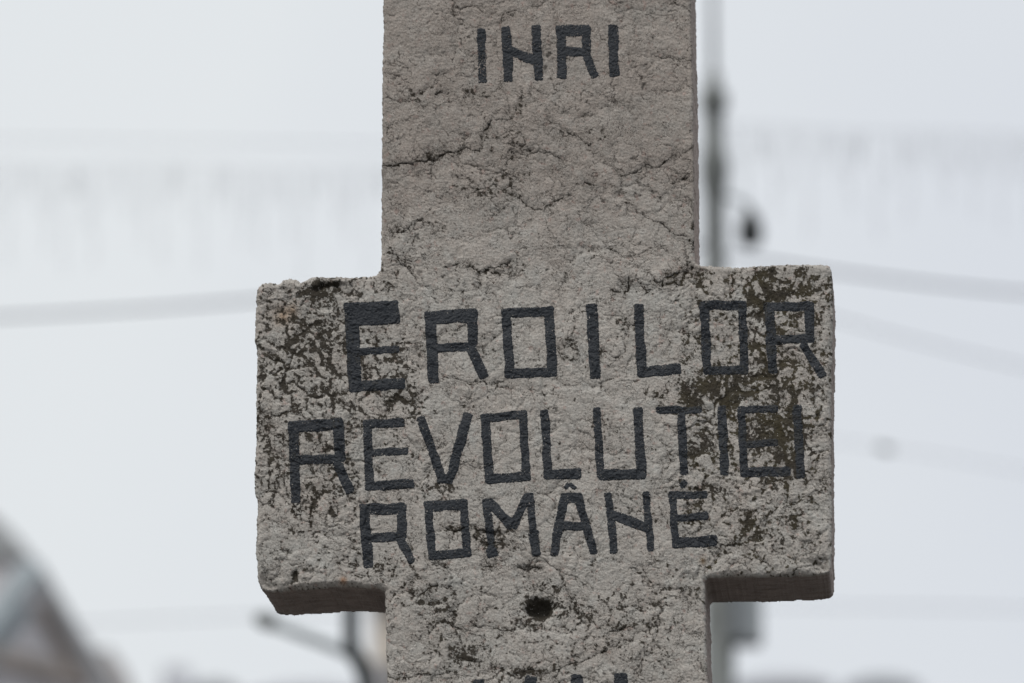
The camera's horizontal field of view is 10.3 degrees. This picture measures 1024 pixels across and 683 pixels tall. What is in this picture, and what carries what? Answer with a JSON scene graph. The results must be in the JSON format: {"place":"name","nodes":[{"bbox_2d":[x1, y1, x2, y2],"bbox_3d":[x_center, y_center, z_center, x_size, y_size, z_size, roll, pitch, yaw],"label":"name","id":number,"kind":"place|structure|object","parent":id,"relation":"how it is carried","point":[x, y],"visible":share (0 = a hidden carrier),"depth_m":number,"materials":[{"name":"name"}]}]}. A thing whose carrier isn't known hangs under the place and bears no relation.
{"place":"outdoors","nodes":[
{"label":"outdoors","id":0,"kind":"place"},
{"bbox_2d":[0,522,33,588],"bbox_3d":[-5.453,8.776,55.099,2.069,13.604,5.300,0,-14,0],"label":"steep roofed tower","id":1,"kind":"structure","parent":0,"point":[14,552],"depth_m":54.13,"materials":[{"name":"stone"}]},
{"bbox_2d":[0,559,111,682],"bbox_3d":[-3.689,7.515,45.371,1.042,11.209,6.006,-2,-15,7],"label":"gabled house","id":2,"kind":"structure","parent":0,"point":[29,594],"depth_m":45.40,"materials":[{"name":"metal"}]},
{"bbox_2d":[93,649,130,682],"bbox_3d":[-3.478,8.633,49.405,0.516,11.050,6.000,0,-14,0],"label":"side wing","id":3,"kind":"structure","parent":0,"point":[113,667],"depth_m":47.82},
{"bbox_2d":[162,667,191,682],"bbox_3d":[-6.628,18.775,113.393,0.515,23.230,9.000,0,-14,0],"label":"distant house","id":4,"kind":"structure","parent":0,"point":[175,674],"depth_m":111.89,"materials":[{"name":"white"}]},
{"bbox_2d":[0,163,381,282],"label":"icicle light string","id":5,"kind":"object","parent":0,"point":[215,198],"visible":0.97,"depth_m":31.70,"materials":[{"name":"white plastic"}]},
{"bbox_2d":[0,139,702,149],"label":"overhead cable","id":6,"kind":"object","parent":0,"point":[199,141],"visible":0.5,"depth_m":33.65,"materials":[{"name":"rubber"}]},
{"bbox_2d":[370,613,387,682],"bbox_3d":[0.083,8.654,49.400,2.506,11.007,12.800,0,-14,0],"label":"pole","id":7,"kind":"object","parent":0,"point":[378,646],"depth_m":44.81,"materials":[{"name":"grey concrete"}]},
{"bbox_2d":[0,606,1023,627],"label":"overhead cable","id":8,"kind":"object","parent":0,"point":[377,612],"visible":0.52,"depth_m":35.37,"materials":[{"name":"rubber"}]},
{"bbox_2d":[0,0,1023,682],"label":"sky","id":9,"kind":"structure","parent":0,"point":[128,440],"materials":[{"name":"white"}]},
{"bbox_2d":[743,676,824,682],"bbox_3d":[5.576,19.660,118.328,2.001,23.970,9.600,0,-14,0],"label":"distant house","id":10,"kind":"structure","parent":0,"point":[783,679],"depth_m":116.64,"materials":[{"name":"white"}]},
{"bbox_2d":[856,678,909,682],"bbox_3d":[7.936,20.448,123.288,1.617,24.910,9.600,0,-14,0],"label":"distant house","id":11,"kind":"structure","parent":0,"point":[882,680],"depth_m":121.72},
{"bbox_2d":[834,441,1023,470],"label":"overhead cable","id":12,"kind":"object","parent":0,"point":[932,455],"visible":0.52,"depth_m":35.03,"materials":[{"name":"rubber"}]},
{"bbox_2d":[876,444,893,452],"bbox_3d":[2.223,0.638,33.907,0.102,0.048,0.044,0,-14,0],"label":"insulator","id":13,"kind":"object","parent":12,"relation":"attached to","point":[884,448],"visible":1,"depth_m":33.89,"materials":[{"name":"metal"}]},
{"bbox_2d":[835,318,1023,366],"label":"overhead cable","id":14,"kind":"object","parent":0,"point":[929,343],"visible":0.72,"depth_m":32.94,"materials":[{"name":"rubber"}]},
{"label":"ground","id":15,"kind":"structure","parent":0,"visible":0},
{"bbox_2d":[253,611,376,682],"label":"street lamp","id":16,"kind":"object","parent":15,"relation":"on","point":[351,651],"visible":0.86,"depth_m":23.41,"materials":[{"name":"metal"}]},
{"bbox_2d":[254,0,835,682],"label":"memorial cross","id":17,"kind":"object","parent":15,"relation":"on","point":[544,396],"visible":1,"depth_m":8.98,"materials":[{"name":"stone"}]},
{"bbox_2d":[699,0,762,682],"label":"lamp column","id":18,"kind":"structure","parent":15,"relation":"on","point":[733,625],"depth_m":29.02,"materials":[{"name":"metal"}]},
{"bbox_2d":[0,244,703,317],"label":"overhead cable","id":19,"kind":"object","parent":18,"relation":"attached to","point":[136,308],"visible":0.39,"depth_m":30.45,"materials":[{"name":"rubber"}]},
{"bbox_2d":[737,205,762,247],"bbox_3d":[1.217,-0.588,29.059,0.136,0.220,0.136,0,-14,0],"label":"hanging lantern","id":20,"kind":"object","parent":18,"relation":"hanging from","point":[750,231],"visible":1,"depth_m":29.01,"materials":[{"name":"metal"}]},
{"bbox_2d":[724,125,1023,238],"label":"icicle light string","id":21,"kind":"object","parent":18,"relation":"hanging from","point":[856,149],"visible":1,"depth_m":30.61,"materials":[{"name":"white plastic"}]},
{"bbox_2d":[726,253,1023,294],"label":"overhead cable","id":22,"kind":"object","parent":18,"relation":"attached to","point":[882,277],"visible":0.89,"depth_m":30.29,"materials":[{"name":"rubber"}]}
]}

